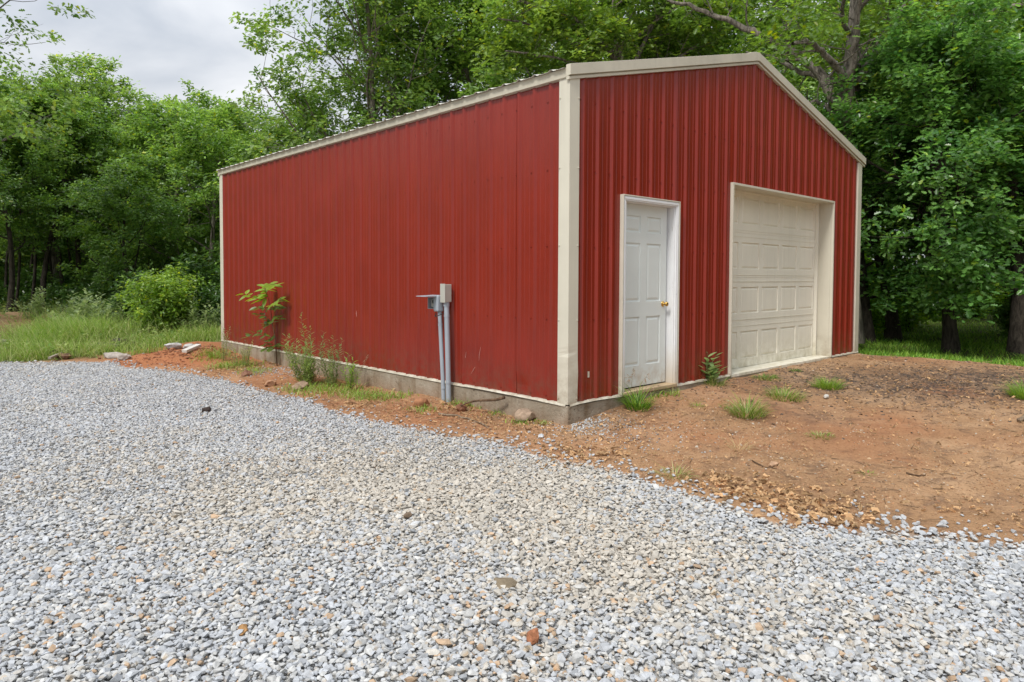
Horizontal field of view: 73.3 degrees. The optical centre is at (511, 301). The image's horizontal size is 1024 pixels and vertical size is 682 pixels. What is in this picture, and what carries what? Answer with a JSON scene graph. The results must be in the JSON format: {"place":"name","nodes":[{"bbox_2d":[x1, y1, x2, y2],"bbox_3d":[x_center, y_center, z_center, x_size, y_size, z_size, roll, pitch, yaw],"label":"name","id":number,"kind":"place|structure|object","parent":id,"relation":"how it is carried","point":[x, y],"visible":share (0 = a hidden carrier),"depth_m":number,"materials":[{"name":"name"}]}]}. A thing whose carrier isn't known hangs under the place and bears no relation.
{"place":"outdoors","nodes":[
{"label":"outdoors","id":0,"kind":"place"},
{"bbox_2d":[0,0,924,260],"label":"sky","id":1,"kind":"structure","parent":0,"point":[159,43],"materials":[{"name":"white"}]},
{"bbox_2d":[0,353,1023,681],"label":"gravel","id":2,"kind":"structure","parent":0,"point":[42,391],"depth_m":3.81,"materials":[{"name":"gravel"}]},
{"bbox_2d":[494,577,518,588],"bbox_3d":[-0.026,1.450,3.546,0.128,0.046,0.112,0,2,-5],"label":"rock","id":3,"kind":"object","parent":2,"relation":"on","point":[509,582],"visible":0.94,"depth_m":3.53,"materials":[{"name":"stone"}]},
{"bbox_2d":[526,628,538,644],"bbox_3d":[0.090,1.454,2.994,0.054,0.069,0.077,0,2,-9],"label":"rock","id":4,"kind":"object","parent":2,"relation":"on","point":[532,636],"visible":0.99,"depth_m":2.97,"materials":[{"name":"stone"}]},
{"bbox_2d":[0,288,1023,681],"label":"ground","id":5,"kind":"structure","parent":0,"point":[968,434],"depth_m":5.97,"materials":[{"name":"soil"}]},
{"bbox_2d":[0,277,26,311],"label":"bush","id":6,"kind":"object","parent":5,"relation":"on","point":[3,294],"visible":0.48,"depth_m":24.07,"materials":[{"name":"green plant"}]},
{"bbox_2d":[0,76,31,174],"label":"slim tree","id":7,"kind":"object","parent":5,"relation":"on","point":[6,92],"visible":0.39,"depth_m":23.25,"materials":[{"name":"plant"}]},
{"bbox_2d":[0,220,50,294],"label":"forest tree","id":8,"kind":"object","parent":5,"relation":"on","point":[2,278],"visible":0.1,"depth_m":26.47,"materials":[{"name":"plant"}]},
{"bbox_2d":[0,131,52,311],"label":"slim tree","id":9,"kind":"object","parent":5,"relation":"on","point":[29,143],"visible":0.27,"depth_m":23.73,"materials":[{"name":"plant"}]},
{"bbox_2d":[12,286,47,316],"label":"wild weed","id":10,"kind":"object","parent":5,"relation":"on","point":[38,303],"visible":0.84,"depth_m":17.49,"materials":[{"name":"green plant"}]},
{"bbox_2d":[1,71,68,261],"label":"oak tree","id":11,"kind":"object","parent":5,"relation":"on","point":[14,128],"visible":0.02,"depth_m":29.59,"materials":[{"name":"green plant"}]},
{"bbox_2d":[0,93,70,311],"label":"oak tree","id":12,"kind":"object","parent":5,"relation":"on","point":[6,199],"visible":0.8,"depth_m":21.95,"materials":[{"name":"green plant"}]},
{"bbox_2d":[8,262,64,311],"bbox_3d":[-17.759,-0.378,26.118,2.282,2.354,2.555,-2,3,-43],"label":"bush","id":13,"kind":"object","parent":5,"relation":"on","point":[26,296],"visible":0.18,"depth_m":25.71,"materials":[{"name":"green plant"}]},
{"bbox_2d":[1,147,74,293],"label":"slim tree","id":14,"kind":"object","parent":5,"relation":"on","point":[6,272],"visible":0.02,"depth_m":25.09,"materials":[{"name":"plant"}]},
{"bbox_2d":[1,86,76,310],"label":"slim tree","id":15,"kind":"object","parent":5,"relation":"on","point":[39,101],"visible":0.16,"depth_m":23.84,"materials":[{"name":"plant"}]},
{"bbox_2d":[0,212,83,309],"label":"forest tree","id":16,"kind":"object","parent":5,"relation":"on","point":[25,263],"visible":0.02,"depth_m":29.18,"materials":[{"name":"plant"}]},
{"bbox_2d":[7,158,77,310],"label":"slim tree","id":17,"kind":"object","parent":5,"relation":"on","point":[31,259],"visible":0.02,"depth_m":26.03,"materials":[{"name":"plant"}]},
{"bbox_2d":[0,0,100,169],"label":"oak tree","id":18,"kind":"object","parent":5,"relation":"on","point":[18,131],"visible":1,"depth_m":17.23,"materials":[{"name":"green plant"}]},
{"bbox_2d":[37,267,76,313],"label":"bush","id":19,"kind":"object","parent":5,"relation":"on","point":[51,294],"visible":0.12,"depth_m":24.65,"materials":[{"name":"green plant"}]},
{"bbox_2d":[52,295,81,321],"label":"wild weed","id":20,"kind":"object","parent":5,"relation":"on","point":[59,309],"visible":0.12,"depth_m":17.25,"materials":[{"name":"green plant"}]},
{"bbox_2d":[15,213,118,273],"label":"forest tree","id":21,"kind":"object","parent":5,"relation":"on","point":[71,248],"depth_m":32.48,"materials":[{"name":"plant"}]},
{"bbox_2d":[42,288,92,326],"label":"wild weed","id":22,"kind":"object","parent":5,"relation":"on","point":[76,308],"visible":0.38,"depth_m":16.41,"materials":[{"name":"green plant"}]},
{"bbox_2d":[13,80,130,310],"bbox_3d":[-16.186,-3.713,25.209,3.178,8.821,4.147,0,2,6],"label":"slim tree","id":23,"kind":"object","parent":5,"relation":"on","point":[47,85],"visible":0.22,"depth_m":24.68,"materials":[{"name":"plant"}]},
{"bbox_2d":[0,69,144,278],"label":"oak tree","id":24,"kind":"object","parent":5,"relation":"on","point":[54,257],"visible":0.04,"depth_m":27.82,"materials":[{"name":"green plant"}]},
{"bbox_2d":[0,99,150,312],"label":"oak tree","id":25,"kind":"object","parent":5,"relation":"on","point":[84,124],"visible":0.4,"depth_m":23.47,"materials":[{"name":"green plant"}]},
{"bbox_2d":[20,108,133,285],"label":"oak tree","id":26,"kind":"object","parent":5,"relation":"on","point":[77,218],"visible":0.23,"depth_m":24.14,"materials":[{"name":"green plant"}]},
{"bbox_2d":[0,49,154,263],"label":"oak tree","id":27,"kind":"object","parent":5,"relation":"on","point":[98,88],"visible":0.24,"depth_m":32.58,"materials":[{"name":"green plant"}]},
{"bbox_2d":[48,261,113,310],"bbox_3d":[-14.537,-0.261,23.515,2.282,2.354,2.555,0,2,-12],"label":"bush","id":28,"kind":"object","parent":5,"relation":"on","point":[65,292],"visible":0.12,"depth_m":23.15,"materials":[{"name":"green plant"}]},
{"bbox_2d":[70,269,123,309],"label":"bush","id":29,"kind":"object","parent":5,"relation":"on","point":[95,290],"visible":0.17,"depth_m":21.39,"materials":[{"name":"green plant"}]},
{"bbox_2d":[75,120,130,263],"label":"slim tree","id":30,"kind":"object","parent":5,"relation":"on","point":[88,172],"visible":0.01,"depth_m":27.45,"materials":[{"name":"plant"}]},
{"bbox_2d":[85,295,123,323],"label":"wild weed","id":31,"kind":"object","parent":5,"relation":"on","point":[92,305],"visible":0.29,"depth_m":16.13,"materials":[{"name":"green plant"}]},
{"bbox_2d":[82,290,127,320],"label":"wild weed","id":32,"kind":"object","parent":5,"relation":"on","point":[102,306],"visible":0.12,"depth_m":17.12,"materials":[{"name":"green plant"}]},
{"bbox_2d":[0,299,220,361],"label":"meadow grass","id":33,"kind":"structure","parent":5,"relation":"on","point":[37,340],"depth_m":14.45,"materials":[{"name":"plant"}]},
{"bbox_2d":[103,352,123,358],"bbox_3d":[-7.404,1.004,12.848,0.476,0.138,0.223,0,2,-3],"label":"concrete lump","id":34,"kind":"object","parent":5,"relation":"on","point":[111,355],"visible":0.6,"depth_m":12.79,"materials":[{"name":"concrete"}]},
{"bbox_2d":[90,266,147,324],"bbox_3d":[-9.701,0.071,17.988,1.971,2.033,2.207,2,2,31],"label":"bush","id":35,"kind":"object","parent":5,"relation":"on","point":[123,285],"visible":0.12,"depth_m":17.66,"materials":[{"name":"green plant"}]},
{"bbox_2d":[62,142,182,271],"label":"forest tree","id":36,"kind":"object","parent":5,"relation":"on","point":[83,260],"depth_m":29.65,"materials":[{"name":"plant"}]},
{"bbox_2d":[27,149,219,304],"bbox_3d":[-11.986,-2.047,22.351,5.058,5.693,5.575,1,2,28],"label":"oak tree","id":37,"kind":"object","parent":5,"relation":"on","point":[124,177],"visible":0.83,"depth_m":21.15,"materials":[{"name":"green plant"}]},
{"bbox_2d":[130,282,185,334],"bbox_3d":[-8.376,0.197,16.633,0.966,1.353,1.370,2,3,39],"label":"wild weed","id":38,"kind":"object","parent":5,"relation":"on","point":[177,324],"visible":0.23,"depth_m":16.49,"materials":[{"name":"green plant"}]},
{"bbox_2d":[102,154,219,271],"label":"forest tree","id":39,"kind":"object","parent":5,"relation":"on","point":[162,169],"visible":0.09,"depth_m":27.30,"materials":[{"name":"plant"}]},
{"bbox_2d":[114,260,213,335],"bbox_3d":[-8.493,-0.013,16.587,2.134,2.003,2.460,-2,3,-43],"label":"bush","id":40,"kind":"object","parent":5,"relation":"on","point":[154,292],"visible":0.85,"depth_m":16.23,"materials":[{"name":"green plant"}]},
{"bbox_2d":[87,342,240,368],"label":"earth clods","id":41,"kind":"object","parent":5,"relation":"on","point":[181,354],"visible":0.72,"depth_m":12.41,"materials":[{"name":"soil"}]},
{"bbox_2d":[72,91,257,270],"bbox_3d":[-12.953,-3.826,25.976,6.726,9.029,6.426,-1,2,-25],"label":"oak tree","id":42,"kind":"object","parent":5,"relation":"on","point":[141,133],"visible":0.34,"depth_m":25.44,"materials":[{"name":"green plant"}]},
{"bbox_2d":[164,343,181,348],"bbox_3d":[-6.316,0.823,12.819,0.294,0.129,0.207,-1,2,-27],"label":"concrete lump","id":43,"kind":"object","parent":5,"relation":"on","point":[174,345],"visible":1,"depth_m":12.74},
{"bbox_2d":[151,238,195,281],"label":"bush","id":44,"kind":"object","parent":5,"relation":"on","point":[192,242],"visible":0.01,"depth_m":24.34,"materials":[{"name":"green plant"}]},
{"bbox_2d":[152,246,220,319],"bbox_3d":[-8.920,-0.221,19.347,2.904,2.675,2.593,-1,2,-28],"label":"bush","id":45,"kind":"object","parent":5,"relation":"on","point":[213,279],"visible":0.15,"depth_m":19.01,"materials":[{"name":"green plant"}]},
{"bbox_2d":[182,344,200,352],"bbox_3d":[-5.838,0.846,12.542,0.100,0.050,0.418,4,13,11],"label":"board","id":46,"kind":"object","parent":5,"relation":"on","point":[190,348],"visible":1,"depth_m":12.49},
{"bbox_2d":[109,111,281,274],"bbox_3d":[-10.370,-3.009,23.642,5.376,7.554,5.627,1,2,19],"label":"oak tree","id":47,"kind":"object","parent":5,"relation":"on","point":[191,137],"visible":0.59,"depth_m":22.94,"materials":[{"name":"green plant"}]},
{"bbox_2d":[176,300,220,335],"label":"wild weed","id":48,"kind":"object","parent":5,"relation":"on","point":[203,322],"visible":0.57,"depth_m":16.25,"materials":[{"name":"green plant"}]},
{"bbox_2d":[137,78,261,260],"bbox_3d":[-12.392,-4.276,29.824,7.194,9.657,6.872,0,2,-5],"label":"oak tree","id":49,"kind":"object","parent":5,"relation":"on","point":[188,83],"visible":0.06,"depth_m":28.18,"materials":[{"name":"green plant"}]},
{"bbox_2d":[182,297,217,329],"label":"wild weed","id":50,"kind":"object","parent":5,"relation":"on","point":[188,320],"visible":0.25,"depth_m":16.75,"materials":[{"name":"green plant"}]},
{"bbox_2d":[179,238,220,284],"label":"bush","id":51,"kind":"object","parent":5,"relation":"on","point":[199,247],"visible":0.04,"depth_m":23.52,"materials":[{"name":"green plant"}]},
{"bbox_2d":[194,283,220,326],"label":"bush","id":52,"kind":"object","parent":5,"relation":"on","point":[215,295],"visible":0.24,"depth_m":17.44,"materials":[{"name":"green plant"}]},
{"bbox_2d":[220,326,230,360],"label":"tall weed","id":53,"kind":"object","parent":5,"relation":"on","point":[223,333],"visible":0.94,"depth_m":11.98,"materials":[{"name":"green plant"}]},
{"bbox_2d":[175,90,299,254],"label":"oak tree","id":54,"kind":"object","parent":5,"relation":"on","point":[203,208],"visible":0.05,"depth_m":27.75,"materials":[{"name":"green plant"}]},
{"bbox_2d":[224,340,252,366],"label":"tall weed","id":55,"kind":"object","parent":5,"relation":"on","point":[244,359],"visible":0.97,"depth_m":11.38,"materials":[{"name":"green plant"}]},
{"bbox_2d":[237,281,288,365],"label":"sapling","id":56,"kind":"object","parent":5,"relation":"on","point":[266,287],"visible":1,"depth_m":11.39,"materials":[{"name":"green plant"}]},
{"bbox_2d":[196,72,350,265],"bbox_3d":[-8.059,-3.712,25.058,6.326,8.889,6.622,-1,2,-29],"label":"oak tree","id":57,"kind":"object","parent":5,"relation":"on","point":[324,103],"visible":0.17,"depth_m":23.54,"materials":[{"name":"green plant"}]},
{"bbox_2d":[292,381,307,390],"bbox_3d":[-2.870,1.160,9.349,0.159,0.152,0.376,1,2,10],"label":"rock","id":58,"kind":"object","parent":5,"relation":"on","point":[303,384],"visible":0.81,"depth_m":9.30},
{"bbox_2d":[282,314,324,384],"bbox_3d":[-2.982,0.653,9.778,0.852,1.012,0.702,1,2,26],"label":"tall weed","id":59,"kind":"object","parent":5,"relation":"on","point":[308,370],"visible":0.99,"depth_m":9.68,"materials":[{"name":"green plant"}]},
{"bbox_2d":[315,332,343,386],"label":"tall weed","id":60,"kind":"object","parent":5,"relation":"on","point":[332,375],"visible":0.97,"depth_m":9.54,"materials":[{"name":"green plant"}]},
{"bbox_2d":[340,353,361,389],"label":"tall weed","id":61,"kind":"object","parent":5,"relation":"on","point":[350,383],"visible":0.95,"depth_m":9.23,"materials":[{"name":"green plant"}]},
{"bbox_2d":[204,0,502,193],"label":"oak tree","id":62,"kind":"object","parent":5,"relation":"on","point":[387,24],"visible":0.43,"depth_m":21.26,"materials":[{"name":"green plant"}]},
{"bbox_2d":[258,0,544,150],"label":"oak tree","id":63,"kind":"object","parent":5,"relation":"on","point":[394,68],"visible":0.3,"depth_m":22.03,"materials":[{"name":"green plant"}]},
{"bbox_2d":[333,3,496,128],"bbox_3d":[-2.828,-4.799,25.424,7.949,11.169,8.320,1,2,17],"label":"oak tree","id":64,"kind":"object","parent":5,"relation":"on","point":[446,89],"visible":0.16,"depth_m":23.07,"materials":[{"name":"green plant"}]},
{"bbox_2d":[413,398,429,406],"bbox_3d":[-1.036,1.172,7.946,0.214,0.134,0.126,-1,2,-27],"label":"rock","id":65,"kind":"object","parent":5,"relation":"on","point":[420,402],"visible":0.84,"depth_m":7.89,"materials":[{"name":"stone"}]},
{"bbox_2d":[416,295,445,401],"bbox_3d":[-0.940,0.639,8.084,0.255,1.434,0.292,-2,3,-43],"label":"conduit post","id":66,"kind":"object","parent":5,"relation":"on","point":[435,304],"visible":0.94,"depth_m":8.07,"materials":[{"name":"grey plastic"}]},
{"bbox_2d":[440,284,450,402],"bbox_3d":[-0.763,0.543,8.056,0.101,1.507,0.127,-2,3,-43],"label":"conduit post","id":67,"kind":"object","parent":5,"relation":"on","point":[445,294],"visible":0.97,"depth_m":8.03,"materials":[{"name":"metal"}]},
{"bbox_2d":[189,345,735,426],"bbox_3d":[-2.035,1.034,9.452,9.834,0.358,2.089,2,3,35],"label":"ground cover","id":68,"kind":"object","parent":5,"relation":"on","point":[328,387],"visible":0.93,"depth_m":9.02,"materials":[{"name":"green plant"}]},
{"bbox_2d":[438,413,491,428],"bbox_3d":[-0.469,1.240,7.207,0.113,0.046,0.888,-2,3,-43],"label":"stick","id":69,"kind":"object","parent":5,"relation":"on","point":[444,414],"visible":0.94,"depth_m":7.33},
{"bbox_2d":[375,0,560,112],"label":"oak tree","id":70,"kind":"object","parent":5,"relation":"on","point":[493,79],"visible":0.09,"depth_m":22.36,"materials":[{"name":"green plant"}]},
{"bbox_2d":[454,396,504,409],"bbox_3d":[-0.366,1.107,7.518,0.673,0.218,0.034,1,2,30],"label":"stick","id":71,"kind":"object","parent":5,"relation":"on","point":[493,399],"visible":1,"depth_m":7.47,"materials":[{"name":"wood"}]},
{"bbox_2d":[514,408,535,421],"bbox_3d":[0.139,1.180,7.106,0.206,0.148,0.290,1,2,30],"label":"rock","id":72,"kind":"object","parent":5,"relation":"on","point":[523,414],"visible":0.91,"depth_m":7.01,"materials":[{"name":"stone"}]},
{"bbox_2d":[216,52,865,424],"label":"metal barn","id":73,"kind":"structure","parent":5,"relation":"on","point":[584,239],"depth_m":8.43,"materials":[{"name":"red metal"}]},
{"bbox_2d":[625,203,668,387],"bbox_3d":[1.482,-0.068,7.721,0.889,2.023,0.109,-2,3,-43],"label":"entry door","id":74,"kind":"structure","parent":73,"relation":"in","point":[646,226],"depth_m":7.76,"materials":[{"name":"white paint"}]},
{"bbox_2d":[732,191,814,368],"bbox_3d":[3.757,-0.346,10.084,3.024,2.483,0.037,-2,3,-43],"label":"garage door","id":75,"kind":"structure","parent":73,"relation":"in","point":[773,251],"depth_m":10.13,"materials":[{"name":"beige metal"}]},
{"bbox_2d":[466,20,627,85],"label":"oak tree","id":76,"kind":"object","parent":5,"relation":"on","point":[557,53],"visible":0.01,"depth_m":31.67,"materials":[{"name":"green plant"}]},
{"bbox_2d":[136,342,1023,543],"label":"pebbles","id":77,"kind":"object","parent":5,"relation":"on","point":[914,385],"visible":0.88,"depth_m":7.22,"materials":[{"name":"gravel"}]},
{"bbox_2d":[458,0,714,95],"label":"oak tree","id":78,"kind":"object","parent":5,"relation":"on","point":[622,4],"visible":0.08,"depth_m":20.64,"materials":[{"name":"green plant"}]},
{"bbox_2d":[174,350,1023,572],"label":"dead leaves","id":79,"kind":"object","parent":5,"relation":"on","point":[801,509],"visible":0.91,"depth_m":5.86,"materials":[{"name":"plant"}]},
{"bbox_2d":[468,0,758,85],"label":"oak tree","id":80,"kind":"object","parent":5,"relation":"on","point":[554,18],"visible":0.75,"depth_m":19.15,"materials":[{"name":"green plant"}]},
{"bbox_2d":[615,382,666,411],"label":"grass tuft","id":81,"kind":"object","parent":5,"relation":"on","point":[635,402],"visible":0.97,"depth_m":7.23,"materials":[{"name":"plant"}]},
{"bbox_2d":[648,458,698,481],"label":"grass tuft","id":82,"kind":"object","parent":5,"relation":"on","point":[676,471],"visible":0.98,"depth_m":5.35,"materials":[{"name":"plant"}]},
{"bbox_2d":[562,0,821,108],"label":"oak tree","id":83,"kind":"object","parent":5,"relation":"on","point":[735,29],"visible":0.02,"depth_m":21.36,"materials":[{"name":"green plant"}]},
{"bbox_2d":[700,352,727,382],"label":"tall weed","id":84,"kind":"object","parent":5,"relation":"on","point":[712,368],"visible":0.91,"depth_m":8.49,"materials":[{"name":"green plant"}]},
{"bbox_2d":[702,373,731,386],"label":"grass tuft","id":85,"kind":"object","parent":5,"relation":"on","point":[712,383],"visible":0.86,"depth_m":8.39,"materials":[{"name":"plant"}]},
{"bbox_2d":[711,432,766,455],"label":"straw clump","id":86,"kind":"object","parent":5,"relation":"on","point":[748,447],"visible":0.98,"depth_m":5.95,"materials":[{"name":"beige plant"}]},
{"bbox_2d":[716,390,775,418],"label":"grass tuft","id":87,"kind":"object","parent":5,"relation":"on","point":[750,410],"visible":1,"depth_m":7.00,"materials":[{"name":"plant"}]},
{"bbox_2d":[623,0,902,241],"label":"oak tree","id":88,"kind":"object","parent":5,"relation":"on","point":[805,86],"visible":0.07,"depth_m":22.18,"materials":[{"name":"green plant"}]},
{"bbox_2d":[764,382,810,401],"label":"grass tuft","id":89,"kind":"object","parent":5,"relation":"on","point":[782,393],"visible":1,"depth_m":7.72,"materials":[{"name":"plant"}]},
{"bbox_2d":[807,376,850,389],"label":"grass tuft","id":90,"kind":"object","parent":5,"relation":"on","point":[825,384],"visible":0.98,"depth_m":8.34,"materials":[{"name":"plant"}]},
{"bbox_2d":[768,0,907,108],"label":"oak tree","id":91,"kind":"object","parent":5,"relation":"on","point":[778,66],"visible":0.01,"depth_m":31.38,"materials":[{"name":"green plant"}]},
{"bbox_2d":[665,0,1023,343],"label":"oak tree","id":92,"kind":"object","parent":5,"relation":"on","point":[851,37],"visible":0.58,"depth_m":14.99,"materials":[{"name":"green plant"}]},
{"bbox_2d":[802,0,959,260],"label":"forest tree","id":93,"kind":"object","parent":5,"relation":"on","point":[886,7],"visible":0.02,"depth_m":26.75,"materials":[{"name":"plant"}]},
{"bbox_2d":[870,300,902,338],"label":"bush","id":94,"kind":"object","parent":5,"relation":"on","point":[878,323],"visible":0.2,"depth_m":17.55,"materials":[{"name":"green plant"}]},
{"bbox_2d":[870,284,904,328],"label":"bush","id":95,"kind":"object","parent":5,"relation":"on","point":[873,300],"visible":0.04,"depth_m":19.28,"materials":[{"name":"green plant"}]},
{"bbox_2d":[810,67,987,342],"bbox_3d":[8.010,-1.941,16.629,5.760,6.083,5.135,-1,2,-25],"label":"shade tree","id":96,"kind":"object","parent":5,"relation":"on","point":[869,330],"visible":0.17,"depth_m":15.62,"materials":[{"name":"plant"}]},
{"bbox_2d":[896,290,931,332],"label":"bush","id":97,"kind":"object","parent":5,"relation":"on","point":[910,322],"visible":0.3,"depth_m":19.66,"materials":[{"name":"green plant"}]},
{"bbox_2d":[812,0,1023,353],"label":"shade tree","id":98,"kind":"object","parent":5,"relation":"on","point":[938,38],"visible":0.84,"depth_m":13.05,"materials":[{"name":"plant"}]},
{"bbox_2d":[830,100,1023,340],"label":"shade tree","id":99,"kind":"object","parent":5,"relation":"on","point":[893,330],"visible":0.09,"depth_m":15.92,"materials":[{"name":"plant"}]},
{"bbox_2d":[877,20,1023,356],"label":"shade tree","id":100,"kind":"object","parent":5,"relation":"on","point":[1014,278],"visible":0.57,"depth_m":13.23,"materials":[{"name":"plant"}]},
{"bbox_2d":[884,0,1023,305],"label":"forest tree","id":101,"kind":"object","parent":5,"relation":"on","point":[934,1],"visible":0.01,"depth_m":23.00,"materials":[{"name":"plant"}]},
{"bbox_2d":[957,287,997,318],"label":"bush","id":102,"kind":"object","parent":5,"relation":"on","point":[976,311],"visible":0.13,"depth_m":25.80,"materials":[{"name":"green plant"}]},
{"bbox_2d":[949,0,1023,268],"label":"forest tree","id":103,"kind":"object","parent":5,"relation":"on","point":[1022,17],"visible":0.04,"depth_m":16.64,"materials":[{"name":"plant"}]},
{"bbox_2d":[977,284,1010,320],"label":"bush","id":104,"kind":"object","parent":5,"relation":"on","point":[1002,299],"visible":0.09,"depth_m":24.09,"materials":[{"name":"green plant"}]},
{"bbox_2d":[987,296,1010,335],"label":"bush","id":105,"kind":"object","parent":5,"relation":"on","point":[1004,312],"visible":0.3,"depth_m":18.62,"materials":[{"name":"green plant"}]},
{"bbox_2d":[993,377,1023,398],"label":"grass tuft","id":106,"kind":"object","parent":5,"relation":"on","point":[1019,392],"visible":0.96,"depth_m":7.97,"materials":[{"name":"plant"}]},
{"bbox_2d":[858,314,1023,366],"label":"lawn grass","id":107,"kind":"structure","parent":0,"point":[998,345],"depth_m":15.26,"materials":[{"name":"plant"}]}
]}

